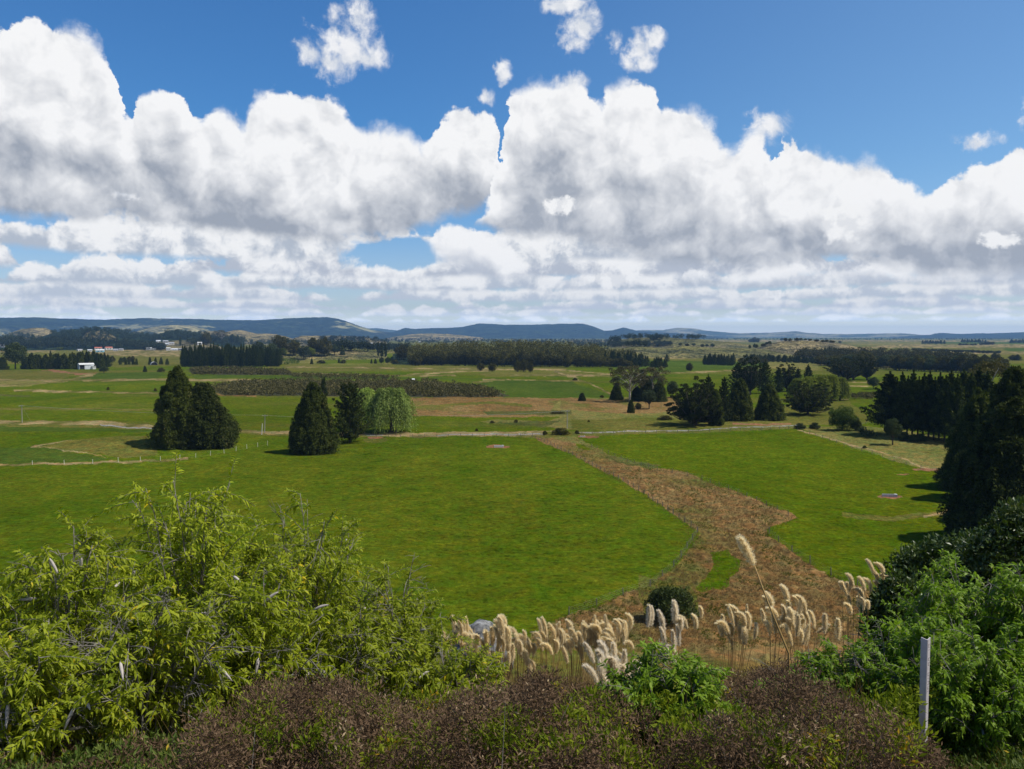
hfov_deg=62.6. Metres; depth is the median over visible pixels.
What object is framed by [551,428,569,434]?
shrub
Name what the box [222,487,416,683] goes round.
butterfly bush
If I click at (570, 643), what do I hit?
plume grass
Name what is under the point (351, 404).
cypress tree
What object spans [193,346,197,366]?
pine tree
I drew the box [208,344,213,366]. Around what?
pine tree
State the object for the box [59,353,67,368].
cypress tree
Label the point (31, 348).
trees
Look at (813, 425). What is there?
shrub
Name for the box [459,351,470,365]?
broadleaf tree
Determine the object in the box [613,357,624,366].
broadleaf tree
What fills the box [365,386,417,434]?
willow tree
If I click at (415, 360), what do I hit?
broadleaf tree
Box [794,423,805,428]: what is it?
shrub
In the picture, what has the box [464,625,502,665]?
plume grass
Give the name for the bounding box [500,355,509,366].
broadleaf tree
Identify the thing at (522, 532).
ground
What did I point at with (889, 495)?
water trough
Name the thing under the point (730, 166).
sky
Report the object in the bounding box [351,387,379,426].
willow tree
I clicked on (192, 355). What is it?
pine tree
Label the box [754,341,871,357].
hills
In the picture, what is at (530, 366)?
broadleaf tree
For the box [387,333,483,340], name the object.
hills
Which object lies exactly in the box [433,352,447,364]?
broadleaf tree
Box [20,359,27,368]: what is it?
cypress tree
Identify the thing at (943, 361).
broadleaf tree
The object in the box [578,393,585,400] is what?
conifer tree
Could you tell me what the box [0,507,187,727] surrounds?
butterfly bush
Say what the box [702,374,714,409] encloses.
pine tree
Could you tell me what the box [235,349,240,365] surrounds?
pine tree
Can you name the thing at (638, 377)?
gum tree
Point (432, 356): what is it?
broadleaf tree
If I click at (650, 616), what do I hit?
plume grass
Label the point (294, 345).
broadleaf tree
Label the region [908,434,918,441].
shrub
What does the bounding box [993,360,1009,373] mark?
broadleaf tree
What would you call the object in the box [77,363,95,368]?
farm shed
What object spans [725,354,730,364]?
pine tree
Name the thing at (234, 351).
pine tree
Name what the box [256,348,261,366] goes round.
pine tree
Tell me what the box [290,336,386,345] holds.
hills
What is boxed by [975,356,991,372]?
broadleaf tree
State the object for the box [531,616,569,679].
plume grass
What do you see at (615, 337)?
forest
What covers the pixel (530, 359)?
broadleaf tree
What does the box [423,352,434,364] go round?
broadleaf tree
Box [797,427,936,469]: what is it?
post and wire fence
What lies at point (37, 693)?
butterfly bush
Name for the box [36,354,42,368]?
cypress tree
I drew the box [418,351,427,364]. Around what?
broadleaf tree
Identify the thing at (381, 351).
poplar tree
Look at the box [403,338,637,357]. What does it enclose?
forest
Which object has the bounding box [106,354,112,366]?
pine tree
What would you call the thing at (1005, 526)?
broadleaf shrub
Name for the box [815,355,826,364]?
broadleaf tree
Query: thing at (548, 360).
broadleaf tree
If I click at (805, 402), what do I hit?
macrocarpa tree
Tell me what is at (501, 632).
plume grass
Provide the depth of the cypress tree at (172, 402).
277.47 m
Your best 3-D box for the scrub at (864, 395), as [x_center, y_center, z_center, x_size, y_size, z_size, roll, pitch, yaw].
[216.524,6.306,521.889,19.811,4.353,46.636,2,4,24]
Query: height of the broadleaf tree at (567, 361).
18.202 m
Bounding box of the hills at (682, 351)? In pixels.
[581,345,792,357]
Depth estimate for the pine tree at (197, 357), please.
1026.44 m
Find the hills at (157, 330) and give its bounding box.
[136,325,208,334]
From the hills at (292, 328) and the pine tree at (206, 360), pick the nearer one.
the pine tree at (206, 360)
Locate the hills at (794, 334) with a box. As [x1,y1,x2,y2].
[368,328,918,337]
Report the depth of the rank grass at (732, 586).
130.06 m
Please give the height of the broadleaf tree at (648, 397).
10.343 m
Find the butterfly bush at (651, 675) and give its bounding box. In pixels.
[597,637,744,768]
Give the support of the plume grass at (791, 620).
on the ground at (522, 532)
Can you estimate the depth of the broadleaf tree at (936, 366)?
890.49 m
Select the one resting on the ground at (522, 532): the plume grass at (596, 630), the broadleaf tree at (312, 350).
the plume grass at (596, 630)
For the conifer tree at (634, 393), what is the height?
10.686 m
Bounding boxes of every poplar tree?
[376,342,379,356]
[379,342,383,356]
[384,344,386,356]
[787,378,806,400]
[803,376,821,398]
[814,374,834,400]
[824,374,841,400]
[829,377,851,400]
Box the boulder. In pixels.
[451,619,513,675]
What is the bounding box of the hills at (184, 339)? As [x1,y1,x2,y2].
[149,330,244,346]
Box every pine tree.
[53,353,60,368]
[82,350,89,362]
[94,353,102,367]
[103,352,109,366]
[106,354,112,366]
[180,344,185,366]
[182,345,187,366]
[186,350,191,366]
[189,349,195,366]
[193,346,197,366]
[196,346,199,366]
[197,343,203,365]
[202,343,205,365]
[203,348,208,365]
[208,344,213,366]
[210,346,215,365]
[214,348,218,365]
[217,347,222,365]
[222,345,229,365]
[227,343,231,364]
[229,345,234,365]
[233,347,238,365]
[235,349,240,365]
[237,347,242,366]
[241,342,246,366]
[245,347,249,366]
[247,344,251,366]
[251,349,255,366]
[253,347,259,366]
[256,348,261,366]
[259,347,264,365]
[264,348,268,365]
[267,347,274,366]
[274,348,280,366]
[278,348,282,364]
[628,353,633,365]
[632,352,638,364]
[638,352,644,366]
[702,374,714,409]
[706,355,710,364]
[712,354,717,364]
[718,353,722,364]
[719,377,736,420]
[721,354,726,364]
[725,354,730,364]
[726,362,742,390]
[736,356,765,394]
[757,361,776,391]
[772,367,785,391]
[774,362,801,390]
[803,364,813,376]
[859,371,901,427]
[887,371,910,433]
[896,370,925,433]
[906,375,909,432]
[910,372,937,435]
[916,377,940,439]
[925,371,932,436]
[926,375,957,441]
[937,372,943,437]
[938,374,967,434]
[947,370,954,390]
[959,369,968,389]
[963,373,976,406]
[974,367,984,387]
[978,370,994,394]
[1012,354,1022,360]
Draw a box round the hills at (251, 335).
[201,330,291,344]
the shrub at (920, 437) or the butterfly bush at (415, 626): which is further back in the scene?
the shrub at (920, 437)
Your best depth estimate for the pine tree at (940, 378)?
302.29 m
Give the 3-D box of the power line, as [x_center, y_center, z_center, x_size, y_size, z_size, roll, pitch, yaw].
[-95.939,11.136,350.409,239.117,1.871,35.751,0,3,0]
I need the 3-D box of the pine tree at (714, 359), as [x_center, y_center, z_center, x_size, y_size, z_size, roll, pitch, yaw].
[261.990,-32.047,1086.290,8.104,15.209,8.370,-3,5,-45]
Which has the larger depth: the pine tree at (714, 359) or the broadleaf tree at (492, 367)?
the pine tree at (714, 359)
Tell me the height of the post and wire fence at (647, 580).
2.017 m
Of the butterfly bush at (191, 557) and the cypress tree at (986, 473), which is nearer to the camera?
the butterfly bush at (191, 557)
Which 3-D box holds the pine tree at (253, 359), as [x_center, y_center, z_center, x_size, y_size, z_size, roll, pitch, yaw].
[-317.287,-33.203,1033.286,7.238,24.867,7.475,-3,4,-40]
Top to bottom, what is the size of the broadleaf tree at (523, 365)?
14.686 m
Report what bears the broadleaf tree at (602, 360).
on the ground at (522, 532)
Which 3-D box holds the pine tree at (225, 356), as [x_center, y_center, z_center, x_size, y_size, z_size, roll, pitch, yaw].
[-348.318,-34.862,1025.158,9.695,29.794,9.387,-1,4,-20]
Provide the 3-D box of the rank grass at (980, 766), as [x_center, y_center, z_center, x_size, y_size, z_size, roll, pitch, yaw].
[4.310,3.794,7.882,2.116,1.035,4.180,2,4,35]
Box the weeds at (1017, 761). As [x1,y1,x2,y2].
[928,741,1023,768]
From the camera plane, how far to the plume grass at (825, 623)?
19.41 m
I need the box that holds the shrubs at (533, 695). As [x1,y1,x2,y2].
[165,654,972,768]
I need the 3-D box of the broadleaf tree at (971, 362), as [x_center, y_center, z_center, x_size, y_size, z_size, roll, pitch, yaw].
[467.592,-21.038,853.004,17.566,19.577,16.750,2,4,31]
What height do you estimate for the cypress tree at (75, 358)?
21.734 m
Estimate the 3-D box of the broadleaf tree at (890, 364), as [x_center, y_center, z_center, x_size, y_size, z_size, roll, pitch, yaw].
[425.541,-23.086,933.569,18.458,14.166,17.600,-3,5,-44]
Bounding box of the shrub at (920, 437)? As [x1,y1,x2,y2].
[917,433,926,441]
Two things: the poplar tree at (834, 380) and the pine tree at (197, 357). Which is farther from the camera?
the pine tree at (197, 357)
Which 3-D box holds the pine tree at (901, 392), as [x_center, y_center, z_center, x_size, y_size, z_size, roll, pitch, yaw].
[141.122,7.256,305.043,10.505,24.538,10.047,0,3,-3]
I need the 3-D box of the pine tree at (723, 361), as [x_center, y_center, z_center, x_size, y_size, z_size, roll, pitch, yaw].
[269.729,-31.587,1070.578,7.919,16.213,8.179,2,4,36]
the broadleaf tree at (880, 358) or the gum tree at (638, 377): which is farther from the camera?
the broadleaf tree at (880, 358)
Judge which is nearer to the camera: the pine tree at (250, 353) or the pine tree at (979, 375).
the pine tree at (979, 375)
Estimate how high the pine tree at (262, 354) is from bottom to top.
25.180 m
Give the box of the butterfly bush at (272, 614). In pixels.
[162,542,350,723]
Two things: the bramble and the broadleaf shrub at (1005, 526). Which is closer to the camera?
the bramble
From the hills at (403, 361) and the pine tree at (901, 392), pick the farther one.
the hills at (403, 361)
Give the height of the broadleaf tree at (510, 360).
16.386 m
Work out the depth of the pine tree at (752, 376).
536.23 m
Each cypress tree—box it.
[0,357,9,369]
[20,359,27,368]
[26,353,37,368]
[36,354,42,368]
[41,354,48,368]
[47,356,56,368]
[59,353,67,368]
[66,353,74,368]
[71,353,77,368]
[76,351,83,368]
[85,354,95,365]
[97,353,105,366]
[144,365,198,450]
[167,382,241,449]
[286,381,341,454]
[321,377,327,404]
[332,381,375,442]
[339,345,344,354]
[654,358,658,367]
[727,378,754,421]
[754,384,786,420]
[932,387,991,490]
[935,395,1023,542]
[966,365,1023,449]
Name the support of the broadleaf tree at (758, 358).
on the ground at (522, 532)
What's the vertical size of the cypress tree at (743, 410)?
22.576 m
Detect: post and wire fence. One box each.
[32,441,267,464]
[370,433,523,437]
[532,433,697,531]
[568,527,697,614]
[581,426,788,434]
[591,446,788,515]
[769,527,873,586]
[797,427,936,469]
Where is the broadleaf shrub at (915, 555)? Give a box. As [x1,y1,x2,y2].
[877,532,966,597]
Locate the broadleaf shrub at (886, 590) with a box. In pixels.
[857,565,937,662]
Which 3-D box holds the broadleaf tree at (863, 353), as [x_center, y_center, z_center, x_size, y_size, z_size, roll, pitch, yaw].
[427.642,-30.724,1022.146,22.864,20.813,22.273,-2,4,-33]
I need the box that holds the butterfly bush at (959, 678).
[863,616,1023,767]
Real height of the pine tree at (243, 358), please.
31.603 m
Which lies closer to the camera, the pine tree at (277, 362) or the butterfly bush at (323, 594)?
the butterfly bush at (323, 594)
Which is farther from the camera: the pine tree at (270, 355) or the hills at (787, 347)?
the hills at (787, 347)
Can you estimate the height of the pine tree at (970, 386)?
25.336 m
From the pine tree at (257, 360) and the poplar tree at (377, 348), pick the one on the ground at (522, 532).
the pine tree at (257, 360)
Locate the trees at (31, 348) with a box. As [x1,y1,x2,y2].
[0,339,143,350]
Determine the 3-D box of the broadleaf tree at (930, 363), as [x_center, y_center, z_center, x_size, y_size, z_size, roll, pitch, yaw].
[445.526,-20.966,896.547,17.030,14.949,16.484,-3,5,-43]
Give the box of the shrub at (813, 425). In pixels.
[808,422,820,428]
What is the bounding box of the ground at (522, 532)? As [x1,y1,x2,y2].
[0,338,1023,765]
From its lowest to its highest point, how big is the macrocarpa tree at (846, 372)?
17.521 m
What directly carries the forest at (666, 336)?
on the ground at (522, 532)
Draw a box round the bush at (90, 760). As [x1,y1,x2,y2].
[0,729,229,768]
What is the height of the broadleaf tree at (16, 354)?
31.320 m
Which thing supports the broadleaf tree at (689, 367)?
on the ground at (522, 532)
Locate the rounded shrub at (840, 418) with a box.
[828,405,857,429]
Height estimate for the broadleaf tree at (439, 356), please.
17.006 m
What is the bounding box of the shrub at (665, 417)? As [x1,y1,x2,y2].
[657,415,672,419]
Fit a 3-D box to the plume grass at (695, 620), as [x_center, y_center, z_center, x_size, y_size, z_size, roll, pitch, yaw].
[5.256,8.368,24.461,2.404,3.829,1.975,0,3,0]
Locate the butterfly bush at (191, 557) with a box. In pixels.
[97,452,286,731]
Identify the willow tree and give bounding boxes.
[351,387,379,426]
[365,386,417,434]
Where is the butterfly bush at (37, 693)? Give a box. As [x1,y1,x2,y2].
[0,612,128,768]
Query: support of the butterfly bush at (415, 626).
on the ground at (522, 532)
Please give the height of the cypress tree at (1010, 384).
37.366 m
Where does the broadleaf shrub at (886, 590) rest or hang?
on the ground at (522, 532)
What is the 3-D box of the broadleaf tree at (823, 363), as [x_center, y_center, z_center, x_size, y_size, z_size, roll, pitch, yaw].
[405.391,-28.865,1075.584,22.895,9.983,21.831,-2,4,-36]
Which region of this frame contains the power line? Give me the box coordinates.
[19,405,557,416]
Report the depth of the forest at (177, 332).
2889.98 m
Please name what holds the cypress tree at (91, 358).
on the ground at (522, 532)
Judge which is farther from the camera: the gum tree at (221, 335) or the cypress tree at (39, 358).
the gum tree at (221, 335)
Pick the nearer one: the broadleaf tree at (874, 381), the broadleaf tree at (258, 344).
the broadleaf tree at (874, 381)
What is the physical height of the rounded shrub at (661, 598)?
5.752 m
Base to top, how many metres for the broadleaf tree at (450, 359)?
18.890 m
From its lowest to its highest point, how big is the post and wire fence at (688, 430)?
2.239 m
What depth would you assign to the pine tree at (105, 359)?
981.63 m
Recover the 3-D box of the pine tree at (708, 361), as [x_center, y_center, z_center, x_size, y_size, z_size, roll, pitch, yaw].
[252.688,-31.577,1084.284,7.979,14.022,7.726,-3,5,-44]
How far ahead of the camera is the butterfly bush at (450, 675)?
11.63 m
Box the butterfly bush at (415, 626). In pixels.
[336,553,479,691]
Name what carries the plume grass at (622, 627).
on the ground at (522, 532)
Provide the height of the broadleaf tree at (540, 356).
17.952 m
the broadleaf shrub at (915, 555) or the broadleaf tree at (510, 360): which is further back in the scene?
the broadleaf tree at (510, 360)
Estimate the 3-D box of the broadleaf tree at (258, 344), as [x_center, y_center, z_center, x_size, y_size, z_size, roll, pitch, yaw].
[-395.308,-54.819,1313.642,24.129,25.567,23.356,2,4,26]
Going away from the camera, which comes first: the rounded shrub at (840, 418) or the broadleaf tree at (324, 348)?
the rounded shrub at (840, 418)
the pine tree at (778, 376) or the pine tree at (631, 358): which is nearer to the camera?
the pine tree at (778, 376)
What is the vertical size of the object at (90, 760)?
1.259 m
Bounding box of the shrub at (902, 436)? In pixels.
[897,432,908,440]
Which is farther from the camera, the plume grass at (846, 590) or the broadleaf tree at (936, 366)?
the broadleaf tree at (936, 366)
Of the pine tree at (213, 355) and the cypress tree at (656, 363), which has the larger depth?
the pine tree at (213, 355)
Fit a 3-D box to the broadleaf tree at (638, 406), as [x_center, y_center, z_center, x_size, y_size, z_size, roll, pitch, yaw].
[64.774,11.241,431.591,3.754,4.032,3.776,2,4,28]
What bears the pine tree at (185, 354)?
on the ground at (522, 532)
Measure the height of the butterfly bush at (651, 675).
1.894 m
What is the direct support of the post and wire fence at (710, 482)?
on the ground at (522, 532)
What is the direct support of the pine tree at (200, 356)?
on the ground at (522, 532)
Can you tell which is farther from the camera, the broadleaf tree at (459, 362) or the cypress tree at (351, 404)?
the broadleaf tree at (459, 362)
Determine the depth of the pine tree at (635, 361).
1028.93 m
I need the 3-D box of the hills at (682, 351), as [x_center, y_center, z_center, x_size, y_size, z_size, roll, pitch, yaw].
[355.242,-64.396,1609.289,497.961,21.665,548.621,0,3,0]
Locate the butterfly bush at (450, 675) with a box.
[379,641,509,711]
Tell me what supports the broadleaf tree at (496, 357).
on the ground at (522, 532)
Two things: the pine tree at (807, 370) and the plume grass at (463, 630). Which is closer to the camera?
the plume grass at (463, 630)
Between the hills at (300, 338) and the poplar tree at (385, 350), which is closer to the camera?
the poplar tree at (385, 350)
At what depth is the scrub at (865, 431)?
310.97 m
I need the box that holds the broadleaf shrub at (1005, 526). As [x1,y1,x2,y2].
[946,494,1023,621]
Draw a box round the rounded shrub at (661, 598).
[643,584,699,625]
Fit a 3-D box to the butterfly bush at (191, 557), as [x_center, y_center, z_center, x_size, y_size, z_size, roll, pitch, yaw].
[-4.500,3.127,11.755,2.757,4.485,3.133,0,3,0]
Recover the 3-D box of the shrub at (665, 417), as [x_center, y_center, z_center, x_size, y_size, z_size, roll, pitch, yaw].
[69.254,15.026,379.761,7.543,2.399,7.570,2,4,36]
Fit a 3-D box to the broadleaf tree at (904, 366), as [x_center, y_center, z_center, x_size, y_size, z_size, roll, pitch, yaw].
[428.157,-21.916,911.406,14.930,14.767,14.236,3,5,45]
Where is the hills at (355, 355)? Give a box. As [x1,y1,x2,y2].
[251,346,386,360]
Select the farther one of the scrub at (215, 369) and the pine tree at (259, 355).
the pine tree at (259, 355)
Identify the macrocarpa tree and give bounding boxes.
[664,376,731,424]
[781,381,834,414]
[822,356,852,376]
[833,355,872,379]
[834,361,862,380]
[856,356,878,379]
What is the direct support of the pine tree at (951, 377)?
on the ground at (522, 532)
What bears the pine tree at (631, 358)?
on the ground at (522, 532)
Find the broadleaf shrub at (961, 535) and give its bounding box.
[916,526,1023,598]
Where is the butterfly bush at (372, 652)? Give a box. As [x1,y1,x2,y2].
[281,585,435,716]
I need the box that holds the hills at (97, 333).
[82,330,115,339]
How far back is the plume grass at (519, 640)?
22.42 m
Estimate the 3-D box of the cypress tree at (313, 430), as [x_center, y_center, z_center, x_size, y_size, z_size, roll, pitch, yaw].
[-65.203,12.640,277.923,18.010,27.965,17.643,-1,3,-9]
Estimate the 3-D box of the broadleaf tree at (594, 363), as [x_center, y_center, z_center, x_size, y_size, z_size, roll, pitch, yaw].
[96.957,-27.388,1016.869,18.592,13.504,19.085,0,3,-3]
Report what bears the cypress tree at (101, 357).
on the ground at (522, 532)
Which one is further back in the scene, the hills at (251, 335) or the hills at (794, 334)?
the hills at (794, 334)
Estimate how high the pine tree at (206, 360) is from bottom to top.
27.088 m
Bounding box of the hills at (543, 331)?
[391,323,726,338]
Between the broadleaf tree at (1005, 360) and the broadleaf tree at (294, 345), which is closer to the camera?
the broadleaf tree at (1005, 360)
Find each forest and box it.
[0,331,36,338]
[0,334,166,349]
[49,326,159,339]
[148,329,246,341]
[186,335,363,345]
[319,334,620,343]
[331,338,412,351]
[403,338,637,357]
[568,338,672,346]
[620,333,1023,339]
[793,346,971,357]
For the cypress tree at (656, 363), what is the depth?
996.96 m
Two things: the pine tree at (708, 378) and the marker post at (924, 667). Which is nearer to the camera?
the marker post at (924, 667)
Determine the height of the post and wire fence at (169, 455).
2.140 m
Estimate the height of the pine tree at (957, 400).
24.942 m
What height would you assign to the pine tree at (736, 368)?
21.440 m
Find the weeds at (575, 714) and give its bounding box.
[179,675,941,768]
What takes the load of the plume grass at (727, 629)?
on the ground at (522, 532)
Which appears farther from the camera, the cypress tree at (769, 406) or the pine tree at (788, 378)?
the pine tree at (788, 378)
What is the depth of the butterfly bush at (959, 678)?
9.38 m
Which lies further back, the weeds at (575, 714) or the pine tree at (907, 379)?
the pine tree at (907, 379)
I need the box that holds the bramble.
[87,715,186,737]
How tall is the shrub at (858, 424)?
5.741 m
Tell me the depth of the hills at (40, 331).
3840.40 m
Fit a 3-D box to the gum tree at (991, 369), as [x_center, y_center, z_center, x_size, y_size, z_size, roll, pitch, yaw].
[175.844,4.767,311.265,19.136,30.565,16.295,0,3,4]
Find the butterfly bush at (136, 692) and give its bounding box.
[52,586,258,746]
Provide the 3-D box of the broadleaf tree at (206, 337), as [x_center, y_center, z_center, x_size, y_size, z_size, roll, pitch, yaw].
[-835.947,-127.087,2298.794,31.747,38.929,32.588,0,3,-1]
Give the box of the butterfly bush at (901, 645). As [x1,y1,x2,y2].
[841,601,984,756]
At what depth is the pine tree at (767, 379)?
551.59 m
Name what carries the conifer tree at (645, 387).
on the ground at (522, 532)
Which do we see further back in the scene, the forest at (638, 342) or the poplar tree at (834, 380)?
the forest at (638, 342)
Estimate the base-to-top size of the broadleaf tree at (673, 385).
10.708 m
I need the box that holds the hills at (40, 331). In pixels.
[6,328,52,339]
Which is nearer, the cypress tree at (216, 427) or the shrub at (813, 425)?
the cypress tree at (216, 427)
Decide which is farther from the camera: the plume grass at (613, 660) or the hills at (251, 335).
the hills at (251, 335)
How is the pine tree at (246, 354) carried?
on the ground at (522, 532)
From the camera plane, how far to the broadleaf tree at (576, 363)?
1011.05 m
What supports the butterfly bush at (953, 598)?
on the ground at (522, 532)
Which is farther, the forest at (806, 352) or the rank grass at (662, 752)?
the forest at (806, 352)
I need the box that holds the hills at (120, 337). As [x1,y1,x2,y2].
[41,328,148,341]
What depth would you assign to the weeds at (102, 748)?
7.76 m
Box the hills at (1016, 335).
[890,332,1023,338]
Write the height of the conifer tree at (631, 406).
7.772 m
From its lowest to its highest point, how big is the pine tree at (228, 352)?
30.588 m
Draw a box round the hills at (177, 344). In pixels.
[145,340,220,350]
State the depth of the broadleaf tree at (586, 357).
1013.41 m
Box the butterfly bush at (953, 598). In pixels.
[877,548,1023,668]
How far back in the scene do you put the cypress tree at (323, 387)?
373.91 m
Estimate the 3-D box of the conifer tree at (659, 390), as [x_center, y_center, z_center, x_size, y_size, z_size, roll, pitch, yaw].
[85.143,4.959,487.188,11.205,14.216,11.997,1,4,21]
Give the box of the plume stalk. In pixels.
[735,534,789,670]
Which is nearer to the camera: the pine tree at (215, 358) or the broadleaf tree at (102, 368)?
the broadleaf tree at (102, 368)
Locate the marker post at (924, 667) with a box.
[918,637,930,750]
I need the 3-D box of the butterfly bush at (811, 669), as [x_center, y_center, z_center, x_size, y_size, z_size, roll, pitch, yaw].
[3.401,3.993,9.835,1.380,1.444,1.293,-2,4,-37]
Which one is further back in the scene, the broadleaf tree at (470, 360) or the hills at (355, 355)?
the hills at (355, 355)
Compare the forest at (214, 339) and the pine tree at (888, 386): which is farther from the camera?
the forest at (214, 339)
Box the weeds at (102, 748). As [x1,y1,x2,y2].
[0,722,194,768]
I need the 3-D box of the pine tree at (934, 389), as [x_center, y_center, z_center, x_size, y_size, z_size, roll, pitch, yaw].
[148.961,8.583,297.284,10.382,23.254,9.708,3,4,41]
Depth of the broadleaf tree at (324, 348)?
1346.04 m
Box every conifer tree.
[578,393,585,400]
[609,385,623,399]
[627,400,634,412]
[631,386,640,400]
[636,377,652,401]
[652,381,668,401]
[708,390,724,425]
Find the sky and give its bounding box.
[0,0,1023,334]
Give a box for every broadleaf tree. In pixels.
[1,342,27,368]
[99,366,109,371]
[199,331,211,344]
[251,341,265,349]
[269,335,288,350]
[281,348,286,354]
[287,340,300,355]
[297,345,309,359]
[307,337,318,353]
[308,347,315,354]
[315,336,332,355]
[331,344,338,354]
[394,344,408,359]
[407,353,422,365]
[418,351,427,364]
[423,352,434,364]
[424,352,437,364]
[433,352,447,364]
[436,352,446,364]
[446,351,458,365]
[452,354,463,365]
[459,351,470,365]
[466,353,477,365]
[472,352,485,365]
[476,363,484,370]
[480,353,489,365]
[485,356,495,364]
[487,363,496,370]
[490,353,503,366]
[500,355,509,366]
[506,354,516,366]
[513,360,521,371]
[520,359,528,371]
[527,355,538,365]
[527,362,533,371]
[535,353,545,366]
[541,355,556,366]
[551,356,559,366]
[557,353,572,366]
[572,356,583,366]
[582,355,591,366]
[587,356,599,366]
[595,356,605,366]
[604,360,615,366]
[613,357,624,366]
[635,403,641,409]
[642,390,655,408]
[666,381,678,393]
[686,363,693,370]
[750,356,760,363]
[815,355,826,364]
[820,358,830,364]
[856,351,870,363]
[867,376,879,388]
[877,355,887,368]
[879,357,890,368]
[887,359,896,369]
[891,355,906,369]
[900,358,912,370]
[906,356,916,370]
[911,355,925,370]
[917,358,930,370]
[923,358,935,370]
[929,359,944,371]
[936,356,950,371]
[944,357,956,371]
[947,355,961,371]
[952,354,966,371]
[964,354,981,370]
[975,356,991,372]
[991,352,1000,358]
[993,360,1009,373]
[998,357,1009,363]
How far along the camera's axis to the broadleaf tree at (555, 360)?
1013.12 m
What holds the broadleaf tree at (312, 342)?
on the hills at (355, 355)
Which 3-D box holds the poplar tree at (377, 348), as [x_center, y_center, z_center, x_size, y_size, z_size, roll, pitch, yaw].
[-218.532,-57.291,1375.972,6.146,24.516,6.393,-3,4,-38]
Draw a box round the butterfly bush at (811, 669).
[745,658,854,732]
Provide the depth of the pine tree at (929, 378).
304.77 m
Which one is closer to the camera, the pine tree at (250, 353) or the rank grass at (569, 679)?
the rank grass at (569, 679)
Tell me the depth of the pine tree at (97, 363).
970.24 m
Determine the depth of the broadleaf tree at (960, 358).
876.11 m
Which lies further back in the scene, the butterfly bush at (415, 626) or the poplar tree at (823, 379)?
the poplar tree at (823, 379)
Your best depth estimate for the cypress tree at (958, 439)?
209.83 m
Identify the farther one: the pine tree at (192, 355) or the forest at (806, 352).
the forest at (806, 352)
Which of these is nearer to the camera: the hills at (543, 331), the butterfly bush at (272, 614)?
the butterfly bush at (272, 614)
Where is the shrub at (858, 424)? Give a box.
[849,417,862,430]
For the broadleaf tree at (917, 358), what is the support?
on the ground at (522, 532)
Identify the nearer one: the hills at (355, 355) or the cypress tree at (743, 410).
the cypress tree at (743, 410)
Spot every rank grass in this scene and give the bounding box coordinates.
[150,662,953,768]
[428,643,875,697]
[515,436,871,652]
[946,753,1023,768]
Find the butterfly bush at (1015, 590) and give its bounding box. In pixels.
[930,561,1023,717]
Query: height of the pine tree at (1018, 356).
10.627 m
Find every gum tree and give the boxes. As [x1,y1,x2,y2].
[212,330,229,339]
[609,365,651,400]
[636,366,670,387]
[967,357,1009,383]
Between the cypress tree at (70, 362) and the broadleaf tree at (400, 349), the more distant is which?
the broadleaf tree at (400, 349)
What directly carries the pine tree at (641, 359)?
on the ground at (522, 532)
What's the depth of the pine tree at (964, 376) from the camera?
297.47 m
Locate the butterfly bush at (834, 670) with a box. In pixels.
[785,634,914,718]
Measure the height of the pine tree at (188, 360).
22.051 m
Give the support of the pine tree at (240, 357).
on the ground at (522, 532)
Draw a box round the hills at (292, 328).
[0,317,403,338]
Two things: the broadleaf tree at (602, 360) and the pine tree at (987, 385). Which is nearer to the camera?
the pine tree at (987, 385)
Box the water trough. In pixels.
[882,494,897,496]
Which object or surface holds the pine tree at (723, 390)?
on the ground at (522, 532)
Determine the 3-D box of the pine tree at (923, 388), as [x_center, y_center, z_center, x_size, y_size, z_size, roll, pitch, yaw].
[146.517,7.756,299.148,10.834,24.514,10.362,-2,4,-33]
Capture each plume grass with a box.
[441,615,481,669]
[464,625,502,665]
[482,614,515,685]
[502,626,536,683]
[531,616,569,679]
[562,619,592,688]
[581,614,619,685]
[582,639,639,698]
[607,612,634,658]
[645,604,654,642]
[657,599,684,668]
[679,606,703,661]
[714,604,758,686]
[760,591,804,667]
[779,583,830,672]
[808,610,842,648]
[838,572,866,650]
[844,597,869,644]
[858,558,887,627]
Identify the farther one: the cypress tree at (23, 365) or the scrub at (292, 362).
the scrub at (292, 362)
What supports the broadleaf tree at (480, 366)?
on the ground at (522, 532)
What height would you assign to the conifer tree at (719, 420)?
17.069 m
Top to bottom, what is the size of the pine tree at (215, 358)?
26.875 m
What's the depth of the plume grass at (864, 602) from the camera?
23.43 m
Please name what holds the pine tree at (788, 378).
on the ground at (522, 532)
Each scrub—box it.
[189,365,290,374]
[211,376,504,396]
[282,357,299,363]
[291,372,399,378]
[849,391,877,398]
[857,426,877,436]
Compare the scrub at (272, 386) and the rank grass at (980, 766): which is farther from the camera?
the scrub at (272, 386)
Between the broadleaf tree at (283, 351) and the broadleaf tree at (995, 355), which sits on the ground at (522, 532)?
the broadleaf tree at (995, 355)
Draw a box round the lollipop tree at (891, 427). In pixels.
[883,418,902,444]
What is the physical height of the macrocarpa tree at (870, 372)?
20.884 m
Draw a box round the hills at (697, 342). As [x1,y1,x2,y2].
[609,336,753,348]
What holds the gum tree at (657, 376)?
on the ground at (522, 532)
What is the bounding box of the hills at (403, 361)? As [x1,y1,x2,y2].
[393,348,570,364]
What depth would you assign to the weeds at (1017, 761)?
8.76 m

